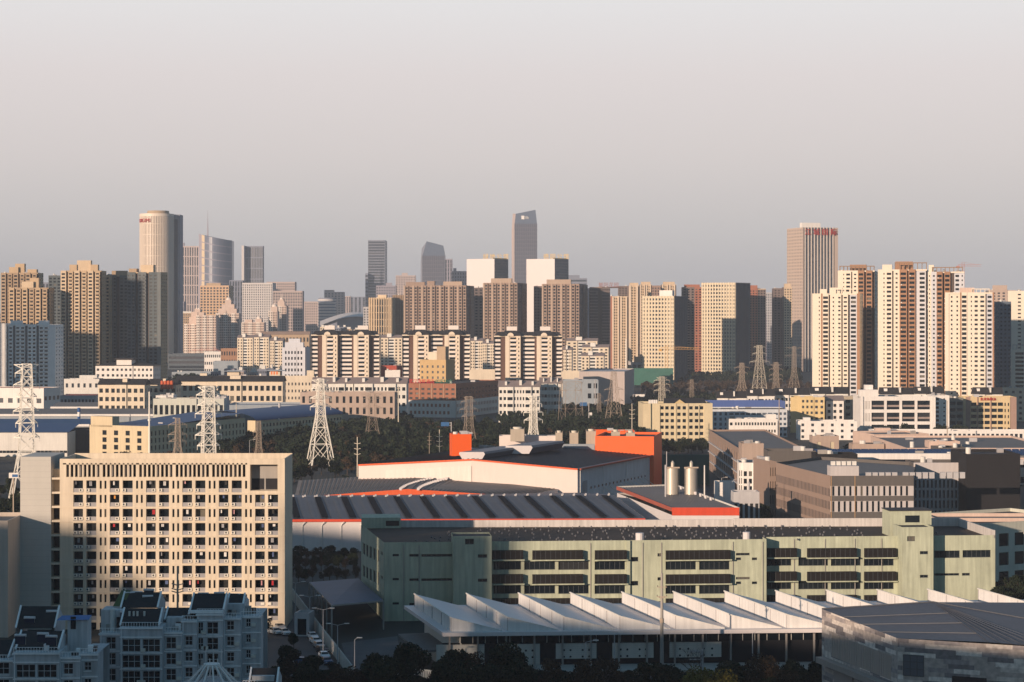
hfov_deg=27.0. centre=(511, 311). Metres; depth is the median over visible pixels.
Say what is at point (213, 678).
tensile roof
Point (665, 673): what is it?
tree
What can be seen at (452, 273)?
window
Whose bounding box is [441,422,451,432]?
road sign
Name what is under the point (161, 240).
skyscraper
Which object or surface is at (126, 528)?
window
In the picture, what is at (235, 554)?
window
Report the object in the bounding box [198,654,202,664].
window
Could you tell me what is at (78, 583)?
window
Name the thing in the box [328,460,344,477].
tree
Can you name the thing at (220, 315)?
window
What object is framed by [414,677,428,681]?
tree
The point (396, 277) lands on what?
window
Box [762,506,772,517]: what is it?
tree
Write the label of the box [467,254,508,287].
office tower
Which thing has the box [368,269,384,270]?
window
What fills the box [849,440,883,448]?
pavilion
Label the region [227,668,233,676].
window
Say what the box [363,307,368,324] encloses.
tower
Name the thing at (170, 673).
window
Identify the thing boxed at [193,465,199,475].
window
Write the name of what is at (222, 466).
window
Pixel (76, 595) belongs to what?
window
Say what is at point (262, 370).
town block
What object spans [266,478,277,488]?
window
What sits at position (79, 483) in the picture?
window
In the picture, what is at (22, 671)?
window
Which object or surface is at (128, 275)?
window
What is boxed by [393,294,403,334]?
office tower
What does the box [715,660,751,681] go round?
tree
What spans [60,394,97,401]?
hall
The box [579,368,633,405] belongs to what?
hall
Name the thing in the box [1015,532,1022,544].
window
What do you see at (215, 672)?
window
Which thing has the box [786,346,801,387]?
lattice pylon
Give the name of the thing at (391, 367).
wall
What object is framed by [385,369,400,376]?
house
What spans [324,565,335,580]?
tree
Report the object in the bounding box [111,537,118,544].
window
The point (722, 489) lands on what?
shed
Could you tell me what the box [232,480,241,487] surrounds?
window
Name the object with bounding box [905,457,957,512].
office block
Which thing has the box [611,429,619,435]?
cooling tower
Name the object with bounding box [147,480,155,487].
window
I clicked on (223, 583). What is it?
window
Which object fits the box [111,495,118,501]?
window
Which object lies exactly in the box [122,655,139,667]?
window
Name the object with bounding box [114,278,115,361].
window
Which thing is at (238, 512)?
window
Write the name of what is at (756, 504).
window
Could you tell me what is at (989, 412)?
office block
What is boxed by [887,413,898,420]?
window
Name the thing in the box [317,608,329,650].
street lamp
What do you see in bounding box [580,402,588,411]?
road sign
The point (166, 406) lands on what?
window
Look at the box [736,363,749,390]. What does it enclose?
lattice pylon
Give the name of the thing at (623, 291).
apartment tower
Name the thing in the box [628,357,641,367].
house
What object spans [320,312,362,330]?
stadium
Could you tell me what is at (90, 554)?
window
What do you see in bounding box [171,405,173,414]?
window
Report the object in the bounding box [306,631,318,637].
parked car
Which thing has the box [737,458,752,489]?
office block
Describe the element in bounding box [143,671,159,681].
window
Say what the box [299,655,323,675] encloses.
tree
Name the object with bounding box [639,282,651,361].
apartment tower
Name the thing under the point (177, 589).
utility pole
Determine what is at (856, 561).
window
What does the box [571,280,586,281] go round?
window
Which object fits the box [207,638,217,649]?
window
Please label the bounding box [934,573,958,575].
window
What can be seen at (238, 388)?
apartment block
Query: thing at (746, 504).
window
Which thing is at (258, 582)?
window
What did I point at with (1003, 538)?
window
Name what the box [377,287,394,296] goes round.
window
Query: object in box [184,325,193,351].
window
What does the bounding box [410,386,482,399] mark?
window
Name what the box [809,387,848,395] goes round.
row house
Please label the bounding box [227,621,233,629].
window
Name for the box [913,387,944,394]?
row house
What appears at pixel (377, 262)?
tower
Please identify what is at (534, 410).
lattice pylon
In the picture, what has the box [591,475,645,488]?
small window
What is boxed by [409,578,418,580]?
window
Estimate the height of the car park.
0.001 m
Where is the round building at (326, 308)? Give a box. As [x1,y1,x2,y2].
[318,298,335,330]
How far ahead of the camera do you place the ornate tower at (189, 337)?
2799.70 m
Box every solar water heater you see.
[14,634,26,643]
[24,616,35,623]
[37,632,48,642]
[45,635,57,645]
[143,589,154,591]
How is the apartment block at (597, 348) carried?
on the ground
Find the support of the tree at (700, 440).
on the ground
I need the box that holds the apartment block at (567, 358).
[563,345,572,370]
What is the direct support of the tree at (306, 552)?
on the ground
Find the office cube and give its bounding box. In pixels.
[951,447,1019,510]
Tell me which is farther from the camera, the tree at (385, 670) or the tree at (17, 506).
the tree at (17, 506)
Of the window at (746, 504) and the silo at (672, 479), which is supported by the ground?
the silo at (672, 479)
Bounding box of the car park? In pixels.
[268,616,329,681]
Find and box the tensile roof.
[187,649,237,681]
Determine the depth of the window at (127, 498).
491.26 m
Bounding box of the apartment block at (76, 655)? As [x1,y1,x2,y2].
[0,605,109,681]
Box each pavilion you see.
[222,370,242,375]
[266,370,285,375]
[809,433,838,449]
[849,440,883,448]
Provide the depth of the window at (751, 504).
690.43 m
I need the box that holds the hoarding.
[634,368,672,384]
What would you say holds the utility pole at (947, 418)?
on the ground
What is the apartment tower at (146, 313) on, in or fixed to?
on the ground
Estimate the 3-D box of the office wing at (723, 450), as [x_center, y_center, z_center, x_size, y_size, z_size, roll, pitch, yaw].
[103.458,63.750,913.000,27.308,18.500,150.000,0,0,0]
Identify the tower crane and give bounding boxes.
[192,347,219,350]
[659,345,688,367]
[956,262,980,266]
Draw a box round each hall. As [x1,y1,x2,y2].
[0,386,59,407]
[0,423,79,456]
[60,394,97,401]
[168,353,203,368]
[172,370,211,377]
[229,402,313,431]
[398,588,1023,681]
[469,369,494,379]
[561,371,578,403]
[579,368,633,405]
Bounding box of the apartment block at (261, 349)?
[254,333,271,369]
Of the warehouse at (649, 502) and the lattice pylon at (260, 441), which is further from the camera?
the lattice pylon at (260, 441)
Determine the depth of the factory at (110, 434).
1061.78 m
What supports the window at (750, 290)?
in the apartment tower at (757, 316)
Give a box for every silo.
[667,461,679,514]
[684,461,697,494]
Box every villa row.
[311,377,353,390]
[353,377,408,413]
[539,377,562,413]
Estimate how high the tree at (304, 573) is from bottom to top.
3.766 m
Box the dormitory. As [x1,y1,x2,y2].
[20,452,291,628]
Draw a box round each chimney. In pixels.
[77,408,79,418]
[665,465,666,512]
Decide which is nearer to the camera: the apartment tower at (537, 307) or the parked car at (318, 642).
the parked car at (318, 642)
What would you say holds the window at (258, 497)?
in the dormitory
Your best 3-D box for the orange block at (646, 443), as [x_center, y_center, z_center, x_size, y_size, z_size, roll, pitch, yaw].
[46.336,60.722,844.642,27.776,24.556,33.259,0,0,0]
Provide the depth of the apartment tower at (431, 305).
2396.02 m
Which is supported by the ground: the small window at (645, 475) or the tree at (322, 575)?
the tree at (322, 575)
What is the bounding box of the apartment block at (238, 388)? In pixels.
[176,375,286,403]
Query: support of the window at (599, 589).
in the factory building at (915, 553)
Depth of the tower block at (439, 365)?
1527.15 m
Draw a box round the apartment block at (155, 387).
[149,378,181,407]
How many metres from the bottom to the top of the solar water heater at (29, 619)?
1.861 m
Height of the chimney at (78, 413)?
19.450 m
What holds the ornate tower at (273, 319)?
on the ground
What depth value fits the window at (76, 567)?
491.26 m
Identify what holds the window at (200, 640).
in the apartment block at (234, 627)
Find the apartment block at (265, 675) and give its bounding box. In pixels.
[243,667,281,681]
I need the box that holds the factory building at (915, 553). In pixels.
[361,507,994,620]
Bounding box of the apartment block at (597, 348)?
[582,343,609,367]
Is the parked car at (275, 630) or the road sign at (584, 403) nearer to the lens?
the parked car at (275, 630)
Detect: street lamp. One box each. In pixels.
[292,581,305,611]
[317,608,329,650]
[326,623,348,663]
[354,637,361,668]
[614,632,622,660]
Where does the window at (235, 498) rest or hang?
in the dormitory
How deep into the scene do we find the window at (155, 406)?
1230.22 m
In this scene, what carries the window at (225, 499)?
in the dormitory
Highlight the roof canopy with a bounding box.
[705,400,784,407]
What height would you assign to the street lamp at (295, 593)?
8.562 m
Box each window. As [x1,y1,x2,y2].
[0,663,8,673]
[7,275,40,322]
[9,327,47,386]
[15,290,45,323]
[16,665,34,677]
[38,665,56,677]
[64,663,72,673]
[67,273,98,377]
[75,480,82,487]
[75,495,82,501]
[75,509,82,516]
[75,523,82,530]
[75,537,82,544]
[75,551,82,558]
[75,566,82,572]
[75,580,82,587]
[75,594,82,601]
[84,465,94,475]
[85,662,90,669]
[87,480,95,487]
[87,495,95,501]
[87,509,95,516]
[87,523,95,530]
[87,537,95,544]
[87,551,95,558]
[87,566,95,572]
[87,580,95,587]
[87,594,95,601]
[87,608,95,615]
[106,637,115,648]
[110,653,115,664]
[110,669,115,680]
[111,480,118,487]
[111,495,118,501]
[111,509,118,516]
[111,523,118,530]
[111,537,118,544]
[111,551,118,558]
[111,566,118,572]
[111,580,118,587]
[111,594,118,601]
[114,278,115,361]
[122,639,139,651]
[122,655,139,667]
[122,671,139,681]
[124,480,132,487]
[124,495,132,501]
[124,509,132,516]
[124,523,132,530]
[124,537,132,544]
[124,551,132,558]
[124,566,132,572]
[124,580,132,587]
[128,275,144,359]
[143,639,159,651]
[143,655,159,667]
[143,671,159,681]
[145,465,154,475]
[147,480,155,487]
[147,495,155,501]
[147,509,155,516]
[147,523,155,530]
[147,537,155,544]
[147,551,155,558]
[147,566,155,572]
[147,580,155,587]
[154,405,156,414]
[160,405,162,414]
[160,480,168,487]
[160,495,168,501]
[160,509,168,516]
[160,523,168,530]
[160,537,168,544]
[160,551,168,558]
[160,566,168,572]
[160,580,168,587]
[162,594,168,601]
[165,405,167,414]
[166,637,175,648]
[166,653,175,663]
[166,669,175,679]
[169,357,203,358]
[169,361,203,363]
[169,366,203,367]
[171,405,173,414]
[176,465,185,475]
[183,314,188,351]
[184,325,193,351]
[185,636,192,644]
[185,652,192,660]
[185,668,192,676]
[196,480,204,487]
[196,495,204,501]
[196,509,204,516]
[196,523,204,530]
[196,537,204,544]
[196,551,204,558]
[196,566,204,572]
[196,580,204,587]
[198,317,215,348]
[198,622,202,633]
[198,638,202,649]
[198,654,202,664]
[201,287,214,313]
[204,423,243,451]
[207,622,217,633]
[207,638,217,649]
[207,654,217,662]
[207,669,216,675]
[220,315,238,347]
[220,480,227,487]
[220,495,227,501]
[220,537,227,544]
[220,580,227,587]
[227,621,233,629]
[227,637,233,645]
[227,652,233,660]
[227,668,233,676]
[230,281,241,321]
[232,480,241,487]
[232,495,241,501]
[232,509,241,516]
[232,523,241,530]
[232,537,241,544]
[232,551,241,558]
[232,566,241,572]
[232,580,241,587]
[243,284,264,321]
[246,619,250,626]
[246,634,250,641]
[246,650,250,657]
[246,665,250,672]
[252,478,263,488]
[256,495,264,501]
[256,509,264,516]
[256,523,264,530]
[256,537,264,544]
[256,551,264,558]
[256,566,264,572]
[256,580,264,587]
[256,594,264,601]
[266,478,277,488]
[269,495,277,501]
[269,509,277,516]
[269,523,277,530]
[269,537,277,544]
[269,551,277,558]
[269,566,277,572]
[269,580,277,587]
[269,594,277,601]
[269,608,277,615]
[274,296,301,329]
[277,283,293,289]
[288,383,309,391]
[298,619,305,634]
[312,417,340,428]
[335,337,367,375]
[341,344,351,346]
[345,297,349,312]
[368,242,384,261]
[368,266,384,267]
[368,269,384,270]
[368,280,384,281]
[369,277,384,278]
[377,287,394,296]
[396,277,414,289]
[406,287,473,335]
[409,554,418,556]
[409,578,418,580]
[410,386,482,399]
[421,554,451,556]
[421,578,451,580]
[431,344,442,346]
[445,260,451,281]
[452,273,466,284]
[465,539,473,543]
[478,554,486,557]
[485,285,520,339]
[493,561,520,569]
[493,585,520,593]
[497,260,507,277]
[518,338,550,376]
[523,345,534,347]
[524,561,554,569]
[524,585,554,593]
[525,648,712,657]
[544,286,578,345]
[557,260,566,278]
[558,561,588,569]
[558,585,588,593]
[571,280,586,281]
[590,289,609,335]
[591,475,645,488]
[595,561,624,569]
[595,585,624,593]
[614,298,624,365]
[641,286,649,360]
[644,298,668,365]
[666,561,695,569]
[666,585,695,593]
[688,289,700,371]
[699,561,728,569]
[699,585,728,593]
[703,284,745,372]
[740,503,742,517]
[745,503,747,517]
[750,290,764,366]
[750,503,752,517]
[755,503,757,517]
[766,294,771,305]
[767,559,790,565]
[767,582,790,588]
[776,474,801,517]
[785,289,790,366]
[789,229,831,368]
[798,557,827,565]
[798,581,827,588]
[819,296,855,395]
[831,557,859,565]
[831,581,859,588]
[843,273,870,384]
[864,559,892,565]
[864,582,892,588]
[872,401,883,408]
[872,413,883,420]
[883,273,924,386]
[887,401,898,408]
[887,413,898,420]
[887,425,898,428]
[902,401,914,408]
[902,413,914,420]
[904,655,922,675]
[907,536,914,540]
[917,401,929,408]
[917,413,929,420]
[917,425,929,428]
[929,275,962,386]
[934,550,959,557]
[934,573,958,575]
[951,296,977,393]
[963,550,989,556]
[999,533,1007,545]
[999,552,1007,564]
[999,571,1007,579]
[1000,304,1009,386]
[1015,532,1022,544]
[1015,551,1022,563]
[1015,570,1022,574]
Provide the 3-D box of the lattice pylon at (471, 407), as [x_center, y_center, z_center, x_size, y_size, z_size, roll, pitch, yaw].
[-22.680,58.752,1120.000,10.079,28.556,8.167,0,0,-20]
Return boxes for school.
[200,370,315,401]
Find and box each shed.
[0,408,243,421]
[0,419,90,426]
[50,402,97,407]
[70,427,89,452]
[213,361,239,375]
[221,348,236,360]
[309,578,383,638]
[714,480,734,503]
[731,490,758,517]
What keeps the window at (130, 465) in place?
in the dormitory
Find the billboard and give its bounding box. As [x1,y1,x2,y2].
[9,473,18,511]
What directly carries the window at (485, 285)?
in the apartment tower at (504, 303)
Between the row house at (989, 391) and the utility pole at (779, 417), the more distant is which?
the row house at (989, 391)
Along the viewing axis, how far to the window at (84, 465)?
492.10 m
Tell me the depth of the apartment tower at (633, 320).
2330.40 m
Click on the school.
(296, 386)
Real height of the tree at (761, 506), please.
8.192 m
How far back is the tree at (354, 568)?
574.75 m
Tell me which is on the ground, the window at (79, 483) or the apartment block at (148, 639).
the apartment block at (148, 639)
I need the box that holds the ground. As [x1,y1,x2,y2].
[0,359,1023,676]
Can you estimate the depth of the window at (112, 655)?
390.91 m
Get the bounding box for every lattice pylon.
[8,364,39,498]
[168,418,186,452]
[195,386,221,452]
[254,421,263,452]
[307,379,333,465]
[361,393,381,433]
[460,396,476,439]
[523,396,542,434]
[558,381,582,417]
[595,393,602,417]
[604,371,623,418]
[654,376,669,400]
[687,379,695,395]
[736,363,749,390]
[749,345,768,388]
[769,362,782,388]
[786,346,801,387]
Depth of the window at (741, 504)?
690.43 m
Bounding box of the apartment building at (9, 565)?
[0,512,19,636]
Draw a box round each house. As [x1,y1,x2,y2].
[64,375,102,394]
[215,395,228,417]
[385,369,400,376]
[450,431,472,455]
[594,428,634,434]
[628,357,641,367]
[716,391,746,399]
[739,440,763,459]
[746,389,774,399]
[774,388,809,426]
[796,417,856,439]
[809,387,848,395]
[878,387,913,394]
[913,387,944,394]
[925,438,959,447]
[971,387,1003,395]
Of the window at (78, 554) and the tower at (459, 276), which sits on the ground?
the tower at (459, 276)
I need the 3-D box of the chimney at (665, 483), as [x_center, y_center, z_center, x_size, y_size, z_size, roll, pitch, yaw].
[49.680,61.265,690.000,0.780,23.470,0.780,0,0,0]
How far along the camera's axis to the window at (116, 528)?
491.26 m
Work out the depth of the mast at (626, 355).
1999.59 m
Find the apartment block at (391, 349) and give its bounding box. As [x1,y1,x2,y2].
[381,333,401,364]
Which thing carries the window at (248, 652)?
in the apartment block at (234, 627)
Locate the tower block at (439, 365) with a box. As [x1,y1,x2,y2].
[420,346,454,381]
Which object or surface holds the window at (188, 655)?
in the apartment block at (148, 639)
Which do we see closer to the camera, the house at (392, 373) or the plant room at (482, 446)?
the plant room at (482, 446)
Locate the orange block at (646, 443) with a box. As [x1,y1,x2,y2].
[595,432,661,484]
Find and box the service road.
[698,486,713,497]
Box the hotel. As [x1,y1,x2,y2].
[93,358,160,378]
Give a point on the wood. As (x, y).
(393, 431)
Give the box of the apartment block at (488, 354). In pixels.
[482,339,493,368]
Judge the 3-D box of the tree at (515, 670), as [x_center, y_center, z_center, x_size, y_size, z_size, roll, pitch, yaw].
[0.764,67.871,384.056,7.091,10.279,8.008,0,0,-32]
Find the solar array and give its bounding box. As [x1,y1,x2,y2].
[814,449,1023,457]
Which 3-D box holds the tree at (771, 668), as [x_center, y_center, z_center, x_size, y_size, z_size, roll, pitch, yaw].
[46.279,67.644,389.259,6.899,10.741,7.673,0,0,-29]
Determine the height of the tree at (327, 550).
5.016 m
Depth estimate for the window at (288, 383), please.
1500.32 m
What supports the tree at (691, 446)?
on the ground
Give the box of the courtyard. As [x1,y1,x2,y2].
[341,636,398,670]
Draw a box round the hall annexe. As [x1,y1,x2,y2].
[563,378,597,404]
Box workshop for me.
[300,390,397,429]
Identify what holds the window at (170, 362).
in the hall at (185, 360)
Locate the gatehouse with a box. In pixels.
[294,610,313,635]
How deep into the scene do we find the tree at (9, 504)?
759.40 m
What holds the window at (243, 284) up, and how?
in the tower at (257, 299)
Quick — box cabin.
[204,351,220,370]
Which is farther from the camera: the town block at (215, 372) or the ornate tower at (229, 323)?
the ornate tower at (229, 323)
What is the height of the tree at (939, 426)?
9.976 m
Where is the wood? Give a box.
[168,365,802,462]
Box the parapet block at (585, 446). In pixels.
[562,444,594,469]
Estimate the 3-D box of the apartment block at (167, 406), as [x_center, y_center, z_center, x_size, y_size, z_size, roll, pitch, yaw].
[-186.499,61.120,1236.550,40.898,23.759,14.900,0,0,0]
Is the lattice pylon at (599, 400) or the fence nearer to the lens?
the fence
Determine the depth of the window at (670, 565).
509.09 m
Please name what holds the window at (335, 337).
in the twin tower at (354, 353)
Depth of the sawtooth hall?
426.11 m
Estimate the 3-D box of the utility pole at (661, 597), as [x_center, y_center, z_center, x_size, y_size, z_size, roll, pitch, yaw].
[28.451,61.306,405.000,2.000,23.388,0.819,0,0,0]
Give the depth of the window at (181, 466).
492.10 m
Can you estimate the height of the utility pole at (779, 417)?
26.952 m
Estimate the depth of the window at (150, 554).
491.26 m
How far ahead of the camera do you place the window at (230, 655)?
395.51 m
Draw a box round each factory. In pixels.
[90,412,244,452]
[215,405,342,434]
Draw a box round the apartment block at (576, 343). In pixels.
[566,337,598,370]
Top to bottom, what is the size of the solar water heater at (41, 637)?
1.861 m
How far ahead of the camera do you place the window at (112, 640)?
390.91 m
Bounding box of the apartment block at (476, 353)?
[471,337,484,368]
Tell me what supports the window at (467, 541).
in the factory building at (915, 553)
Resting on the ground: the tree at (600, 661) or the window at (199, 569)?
the tree at (600, 661)
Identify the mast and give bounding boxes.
[148,392,149,452]
[625,339,626,367]
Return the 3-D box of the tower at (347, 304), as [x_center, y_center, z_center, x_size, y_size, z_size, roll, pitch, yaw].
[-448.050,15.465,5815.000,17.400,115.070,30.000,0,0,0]
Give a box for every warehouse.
[292,493,644,550]
[295,477,557,494]
[358,441,653,496]
[616,484,739,519]
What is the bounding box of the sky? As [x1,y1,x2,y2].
[0,0,1023,312]
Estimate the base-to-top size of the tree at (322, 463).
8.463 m
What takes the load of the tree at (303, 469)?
on the ground
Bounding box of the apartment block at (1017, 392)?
[1002,386,1023,420]
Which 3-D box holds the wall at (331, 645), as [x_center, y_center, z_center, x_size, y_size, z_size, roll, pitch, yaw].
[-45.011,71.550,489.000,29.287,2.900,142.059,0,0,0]
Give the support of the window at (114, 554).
in the dormitory
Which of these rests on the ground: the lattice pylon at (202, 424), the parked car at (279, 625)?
the lattice pylon at (202, 424)
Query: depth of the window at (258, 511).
491.26 m
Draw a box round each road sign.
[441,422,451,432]
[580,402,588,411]
[689,650,702,669]
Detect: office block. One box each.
[638,398,712,441]
[713,406,786,436]
[726,414,777,434]
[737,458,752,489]
[776,457,964,517]
[853,385,935,430]
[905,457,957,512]
[937,508,1023,581]
[949,396,962,427]
[958,394,1016,428]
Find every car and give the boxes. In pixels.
[268,627,281,634]
[275,623,285,627]
[279,627,290,635]
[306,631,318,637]
[309,636,321,642]
[313,640,324,646]
[315,645,328,651]
[318,651,329,657]
[321,656,333,664]
[414,669,431,677]
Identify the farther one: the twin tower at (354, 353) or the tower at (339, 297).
the tower at (339, 297)
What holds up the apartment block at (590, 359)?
on the ground
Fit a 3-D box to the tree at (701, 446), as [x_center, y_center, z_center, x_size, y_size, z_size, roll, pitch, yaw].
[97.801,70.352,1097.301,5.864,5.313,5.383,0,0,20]
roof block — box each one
[764,446,815,461]
[811,449,857,458]
[931,443,965,448]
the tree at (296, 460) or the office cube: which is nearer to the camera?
the office cube
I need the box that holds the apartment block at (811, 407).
[790,395,824,432]
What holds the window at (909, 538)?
in the factory building at (915, 553)
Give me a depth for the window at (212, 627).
393.97 m
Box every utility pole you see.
[171,566,183,607]
[354,437,360,476]
[397,386,399,421]
[437,430,441,451]
[657,573,666,663]
[704,465,704,494]
[779,399,779,435]
[947,401,947,435]
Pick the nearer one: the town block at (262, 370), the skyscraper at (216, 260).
the town block at (262, 370)
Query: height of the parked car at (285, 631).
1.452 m
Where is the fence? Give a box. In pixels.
[662,454,708,484]
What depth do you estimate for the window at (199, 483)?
491.26 m
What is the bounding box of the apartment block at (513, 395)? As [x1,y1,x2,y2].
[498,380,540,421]
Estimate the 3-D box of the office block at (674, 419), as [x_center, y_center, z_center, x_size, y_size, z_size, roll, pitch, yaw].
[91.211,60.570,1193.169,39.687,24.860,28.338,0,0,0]
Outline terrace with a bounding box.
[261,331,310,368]
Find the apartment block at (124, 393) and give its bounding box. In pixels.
[97,378,150,407]
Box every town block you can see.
[183,311,191,351]
[211,369,220,375]
[224,365,236,375]
[239,367,245,375]
[248,368,258,375]
[257,366,265,375]
[266,364,275,375]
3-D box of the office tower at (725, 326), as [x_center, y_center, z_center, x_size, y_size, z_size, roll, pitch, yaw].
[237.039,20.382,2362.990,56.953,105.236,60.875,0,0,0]
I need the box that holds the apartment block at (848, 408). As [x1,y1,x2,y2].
[844,395,852,419]
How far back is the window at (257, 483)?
492.46 m
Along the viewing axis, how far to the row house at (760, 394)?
1345.65 m
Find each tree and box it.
[0,485,7,497]
[0,498,8,505]
[5,478,14,486]
[6,500,16,511]
[7,485,19,493]
[9,493,19,502]
[9,502,19,511]
[268,617,272,630]
[271,665,284,680]
[276,645,296,666]
[281,666,298,681]
[282,649,305,673]
[287,633,298,647]
[292,452,303,467]
[292,466,301,481]
[292,545,305,555]
[292,552,302,570]
[294,564,302,581]
[295,464,307,479]
[297,458,309,467]
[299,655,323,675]
[300,569,308,582]
[302,548,309,557]
[307,464,317,479]
[307,564,318,581]
[309,547,317,556]
[314,546,324,556]
[315,456,328,474]
[319,569,329,580]
[323,545,336,555]
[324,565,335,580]
[324,662,341,679]
[325,667,360,681]
[327,453,340,461]
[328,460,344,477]
[331,567,342,577]
[332,456,344,474]
[339,665,367,681]
[340,547,349,558]
[341,457,354,475]
[342,569,350,578]
[348,553,358,565]
[349,454,358,471]
[350,547,358,554]
[352,565,360,577]
[356,451,370,463]
[360,657,406,681]
[361,652,390,679]
[369,452,382,461]
[393,641,431,681]
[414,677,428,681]
[427,658,469,681]
[432,446,442,452]
[441,649,474,681]
[460,651,486,670]
[466,663,499,681]
[486,641,528,681]
[500,658,537,681]
[534,657,563,681]
[548,670,575,681]
[569,659,604,681]
[590,655,611,681]
[600,659,627,681]
[622,670,636,681]
[631,661,662,681]
[652,664,683,681]
[662,438,667,448]
[662,441,670,453]
[669,441,684,453]
[674,648,705,671]
[679,665,737,681]
[684,438,691,452]
[686,442,696,453]
[697,437,706,450]
[697,443,707,453]
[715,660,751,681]
[743,660,765,681]
[745,652,782,681]
[759,503,764,510]
[759,512,765,517]
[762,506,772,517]
[780,658,807,677]
[806,661,821,681]
[900,423,914,428]
[936,424,948,428]
[957,425,969,428]
[990,586,1015,597]
[997,576,1009,587]
[1007,574,1023,599]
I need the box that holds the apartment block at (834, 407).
[823,395,844,419]
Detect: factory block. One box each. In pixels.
[853,430,928,442]
[871,435,1023,484]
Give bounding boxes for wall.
[292,588,353,669]
[381,364,401,376]
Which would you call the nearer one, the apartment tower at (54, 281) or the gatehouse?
the gatehouse
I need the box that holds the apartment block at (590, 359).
[581,351,604,370]
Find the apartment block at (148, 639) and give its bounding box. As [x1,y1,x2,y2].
[99,590,197,681]
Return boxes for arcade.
[869,427,1023,438]
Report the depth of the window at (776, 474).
724.98 m
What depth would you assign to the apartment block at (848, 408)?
1310.00 m
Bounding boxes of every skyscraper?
[139,210,182,362]
[198,216,233,307]
[421,241,444,284]
[512,210,536,282]
[787,223,837,371]
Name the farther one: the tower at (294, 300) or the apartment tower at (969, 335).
the tower at (294, 300)
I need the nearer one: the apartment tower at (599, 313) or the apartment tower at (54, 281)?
the apartment tower at (54, 281)
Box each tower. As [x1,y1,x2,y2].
[0,322,9,385]
[1,264,42,322]
[8,321,62,394]
[9,278,53,323]
[43,282,48,287]
[49,274,60,323]
[61,260,105,394]
[106,273,111,362]
[112,271,127,361]
[127,265,166,378]
[183,243,198,311]
[184,307,197,352]
[196,306,218,352]
[200,283,232,314]
[216,295,240,350]
[229,280,244,321]
[241,316,265,334]
[242,246,244,279]
[242,283,275,330]
[245,246,263,282]
[267,282,296,290]
[268,300,278,330]
[273,291,303,330]
[277,296,287,330]
[282,339,309,375]
[304,302,317,333]
[311,325,380,376]
[324,290,344,314]
[345,296,350,312]
[351,297,364,312]
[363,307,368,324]
[365,273,368,306]
[368,240,386,306]
[369,295,394,334]
[376,283,395,297]
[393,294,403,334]
[396,273,415,294]
[402,325,470,382]
[404,281,473,337]
[445,259,452,281]
[452,268,466,284]
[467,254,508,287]
[474,286,482,337]
[483,278,526,340]
[494,326,561,379]
[510,427,523,440]
[526,254,568,331]
[534,286,541,331]
[542,279,587,370]
[555,430,562,440]
[569,275,586,284]
[569,430,577,443]
[586,429,595,443]
[588,288,588,337]
[589,286,609,367]
[610,295,627,367]
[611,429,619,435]
[618,285,627,295]
[626,430,634,435]
[628,283,638,361]
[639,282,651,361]
[642,290,686,382]
[652,286,660,295]
[661,282,675,295]
[681,285,700,371]
[701,282,749,373]
[750,285,765,367]
[766,292,771,358]
[772,287,781,368]
[782,284,791,367]
[812,288,862,395]
[838,265,877,387]
[878,261,928,394]
[927,265,964,390]
[929,392,948,425]
[944,288,994,396]
[986,285,1015,301]
[994,300,1010,386]
[1008,290,1023,348]
[1010,345,1023,386]
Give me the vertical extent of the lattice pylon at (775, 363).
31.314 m
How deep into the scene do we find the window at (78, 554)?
491.26 m
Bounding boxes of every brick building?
[409,379,498,417]
[816,601,1023,681]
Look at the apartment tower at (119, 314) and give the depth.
1799.80 m
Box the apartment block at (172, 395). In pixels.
[156,393,176,397]
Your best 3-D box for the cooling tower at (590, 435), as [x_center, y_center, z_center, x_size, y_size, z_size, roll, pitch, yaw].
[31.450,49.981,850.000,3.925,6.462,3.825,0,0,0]
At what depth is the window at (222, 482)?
491.26 m
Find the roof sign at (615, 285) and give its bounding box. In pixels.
[599,282,621,287]
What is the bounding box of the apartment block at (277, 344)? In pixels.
[269,337,285,369]
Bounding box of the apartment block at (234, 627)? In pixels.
[188,592,267,681]
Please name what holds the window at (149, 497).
in the dormitory
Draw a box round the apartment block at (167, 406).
[153,397,226,417]
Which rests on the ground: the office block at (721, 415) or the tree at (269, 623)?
the office block at (721, 415)
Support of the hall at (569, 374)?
on the ground
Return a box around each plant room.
[471,445,494,449]
[499,434,554,445]
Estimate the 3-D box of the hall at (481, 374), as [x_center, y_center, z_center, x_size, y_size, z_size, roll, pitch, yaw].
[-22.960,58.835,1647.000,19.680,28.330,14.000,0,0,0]
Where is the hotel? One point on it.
(122, 368)
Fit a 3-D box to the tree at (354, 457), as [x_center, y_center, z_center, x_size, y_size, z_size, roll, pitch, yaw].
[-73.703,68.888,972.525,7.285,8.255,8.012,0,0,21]
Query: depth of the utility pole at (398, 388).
1239.72 m
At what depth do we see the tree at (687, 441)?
1101.76 m
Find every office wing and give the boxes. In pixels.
[708,429,797,489]
[753,456,776,517]
[852,449,1023,464]
[931,513,1023,521]
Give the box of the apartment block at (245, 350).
[237,334,253,375]
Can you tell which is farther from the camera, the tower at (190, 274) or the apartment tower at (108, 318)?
the tower at (190, 274)
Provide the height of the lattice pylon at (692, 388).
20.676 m
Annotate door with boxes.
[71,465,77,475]
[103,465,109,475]
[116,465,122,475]
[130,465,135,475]
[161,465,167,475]
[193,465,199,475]
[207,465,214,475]
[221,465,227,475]
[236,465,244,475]
[583,480,586,492]
[834,670,853,681]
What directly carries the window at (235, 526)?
in the dormitory
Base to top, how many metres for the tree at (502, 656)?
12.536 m
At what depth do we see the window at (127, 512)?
491.26 m
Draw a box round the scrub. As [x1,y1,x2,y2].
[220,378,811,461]

